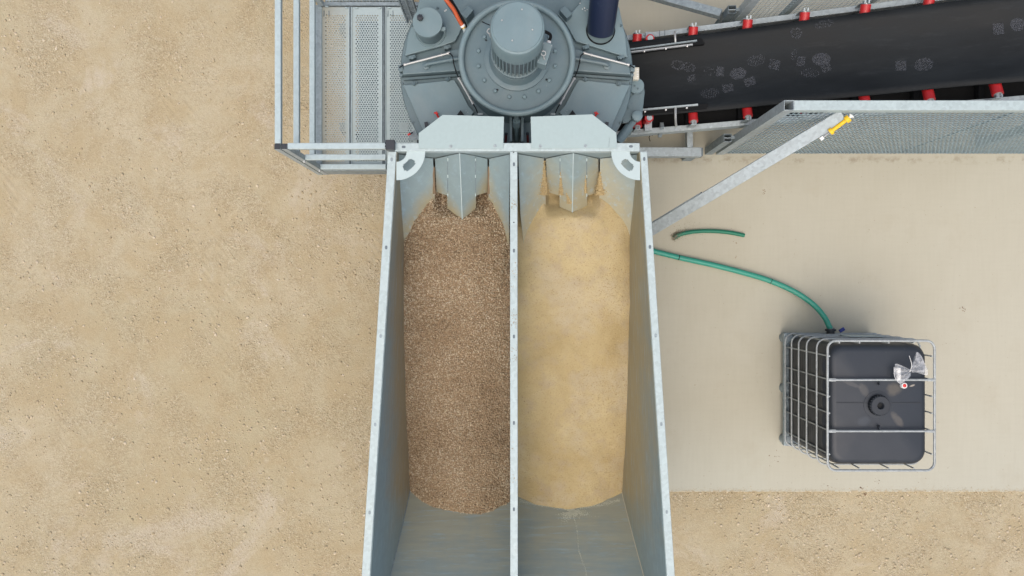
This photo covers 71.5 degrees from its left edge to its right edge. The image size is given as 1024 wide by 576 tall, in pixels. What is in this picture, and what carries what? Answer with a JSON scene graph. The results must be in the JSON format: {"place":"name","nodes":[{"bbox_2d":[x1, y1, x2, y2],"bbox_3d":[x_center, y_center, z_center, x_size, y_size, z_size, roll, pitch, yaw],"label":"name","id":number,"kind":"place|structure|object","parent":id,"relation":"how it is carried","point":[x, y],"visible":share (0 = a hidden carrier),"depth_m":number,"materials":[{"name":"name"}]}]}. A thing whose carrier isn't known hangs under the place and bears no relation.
{"place":"outdoors","nodes":[
{"label":"outdoors","id":0,"kind":"place"},
{"bbox_2d":[0,0,1023,575],"bbox_3d":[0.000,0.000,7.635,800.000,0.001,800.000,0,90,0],"label":"ground","id":1,"kind":"structure","parent":0,"point":[110,76],"depth_m":7.63,"materials":[{"name":"sand"},{"name":"beige sand"}]},
{"bbox_2d":[316,2,418,173],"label":"access platform","id":2,"kind":"structure","parent":1,"relation":"on","point":[375,49],"depth_m":6.68,"materials":[{"name":"metal"}]},
{"bbox_2d":[274,0,385,174],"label":"guard rail","id":3,"kind":"object","parent":2,"relation":"on","point":[295,154],"visible":0.91,"depth_m":6.05,"materials":[{"name":"metal"}]},
{"bbox_2d":[325,0,397,1],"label":"grating step","id":4,"kind":"object","parent":2,"relation":"attached to","point":[361,0],"visible":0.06,"depth_m":7.05,"materials":[{"name":"grey metal"}]},
{"bbox_2d":[398,0,416,22],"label":"grille panel","id":5,"kind":"object","parent":2,"relation":"on","point":[408,8],"visible":0.78,"depth_m":6.34,"materials":[{"name":"grey metal"}]},
{"bbox_2d":[0,0,1023,575],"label":"loose stones","id":6,"kind":"object","parent":1,"relation":"on","point":[340,362],"visible":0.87,"depth_m":7.63,"materials":[{"name":"stone"}]},
{"bbox_2d":[362,114,674,575],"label":"feed hopper","id":7,"kind":"object","parent":1,"relation":"on","point":[407,532],"visible":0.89,"depth_m":5.73,"materials":[{"name":"white metal"}]},
{"bbox_2d":[404,166,509,514],"bbox_3d":[-0.467,0.627,6.163,0.960,0.864,3.226,0,90,0],"label":"gravel heap","id":8,"kind":"object","parent":7,"relation":"in","point":[457,322],"visible":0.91,"depth_m":6.13,"materials":[{"name":"brown gravel"}]},
{"bbox_2d":[511,200,516,480],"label":"dirt crumbs","id":9,"kind":"object","parent":7,"relation":"on","point":[516,314],"visible":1,"depth_m":5.40,"materials":[{"name":"brown soil"}]},
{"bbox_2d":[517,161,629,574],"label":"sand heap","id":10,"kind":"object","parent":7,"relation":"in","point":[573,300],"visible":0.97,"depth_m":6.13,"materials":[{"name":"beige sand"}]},
{"bbox_2d":[398,0,644,178],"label":"pan mixer","id":11,"kind":"object","parent":1,"relation":"on","point":[517,65],"visible":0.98,"depth_m":6.01,"materials":[{"name":"grey paint"}]},
{"bbox_2d":[444,0,465,32],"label":"orange hose","id":12,"kind":"object","parent":11,"relation":"attached to","point":[456,14],"visible":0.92,"depth_m":5.67,"materials":[{"name":"rubber"}]},
{"bbox_2d":[449,0,466,27],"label":"black hose","id":13,"kind":"object","parent":12,"relation":"attached to","point":[458,11],"visible":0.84,"depth_m":5.71,"materials":[{"name":"rubber"}]},
{"bbox_2d":[586,0,618,44],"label":"silo pipe","id":14,"kind":"object","parent":11,"relation":"on","point":[602,14],"visible":1,"depth_m":5.86,"materials":[{"name":"blue metal"}]},
{"bbox_2d":[618,0,1023,491],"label":"concrete slab","id":15,"kind":"structure","parent":1,"relation":"on","point":[854,229],"depth_m":7.60,"materials":[{"name":"beige concrete"}]},
{"bbox_2d":[670,222,702,241],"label":"wet dirt","id":16,"kind":"structure","parent":15,"relation":"on","point":[675,236],"depth_m":7.60,"materials":[{"name":"brown soil"}]},
{"bbox_2d":[673,229,744,238],"bbox_3d":[2.097,-0.579,7.578,0.764,0.047,0.102,-2,90,0],"label":"hose offcut","id":17,"kind":"object","parent":15,"relation":"on","point":[719,231],"visible":1,"depth_m":7.56,"materials":[{"name":"green plastic"}]},
{"bbox_2d":[653,248,834,328],"bbox_3d":[2.313,-0.133,7.477,2.352,0.233,0.290,23,90,0],"label":"green hose","id":18,"kind":"object","parent":15,"relation":"on","point":[816,307],"visible":0.92,"depth_m":7.53,"materials":[{"name":"plastic"}]},
{"bbox_2d":[714,0,888,23],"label":"fence","id":19,"kind":"object","parent":15,"relation":"on","point":[731,13],"visible":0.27,"depth_m":6.71,"materials":[{"name":"metal"}]},
{"bbox_2d":[650,0,722,19],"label":"brace tube","id":20,"kind":"object","parent":19,"relation":"attached to","point":[702,9],"visible":1,"depth_m":7.00,"materials":[{"name":"grey metal"}]},
{"bbox_2d":[616,0,1023,145],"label":"belt conveyor","id":21,"kind":"object","parent":15,"relation":"on","point":[744,72],"visible":0.94,"depth_m":6.45,"materials":[{"name":"rubber"}]},
{"bbox_2d":[654,160,1007,494],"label":"litter crumbs","id":22,"kind":"object","parent":15,"relation":"on","point":[820,295],"visible":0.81,"depth_m":7.60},
{"bbox_2d":[779,327,935,471],"bbox_3d":[3.347,1.036,7.014,0.993,1.172,1.262,0,90,0],"label":"caged water tank","id":23,"kind":"object","parent":15,"relation":"on","point":[848,399],"visible":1,"depth_m":6.49,"materials":[{"name":"black plastic"}]},
{"bbox_2d":[900,382,906,388],"bbox_3d":[3.562,0.886,6.466,0.054,0.042,0.054,0,90,0],"label":"red cap","id":24,"kind":"object","parent":23,"relation":"on","point":[903,385],"visible":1,"depth_m":6.45,"materials":[{"name":"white plastic"}]},
{"bbox_2d":[894,356,926,382],"bbox_3d":[3.574,0.726,6.392,0.291,0.103,0.241,-23,90,0],"label":"plastic bag","id":25,"kind":"object","parent":23,"relation":"on","point":[898,372],"visible":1,"depth_m":6.39,"materials":[{"name":"white"}]},
{"bbox_2d":[705,100,1023,154],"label":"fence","id":26,"kind":"object","parent":15,"relation":"on","point":[723,144],"visible":0.97,"depth_m":6.33,"materials":[{"name":"metal"}]},
{"bbox_2d":[652,113,853,234],"bbox_3d":[1.934,-0.917,6.380,1.920,1.265,0.145,-31,90,0],"label":"brace tube","id":27,"kind":"object","parent":26,"relation":"attached to","point":[831,124],"visible":0.88,"depth_m":6.22,"materials":[{"name":"metal"}]},
{"bbox_2d":[639,132,702,160],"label":"chassis beam","id":28,"kind":"structure","parent":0,"point":[688,152],"depth_m":7.30,"materials":[{"name":"metal"}]}
]}

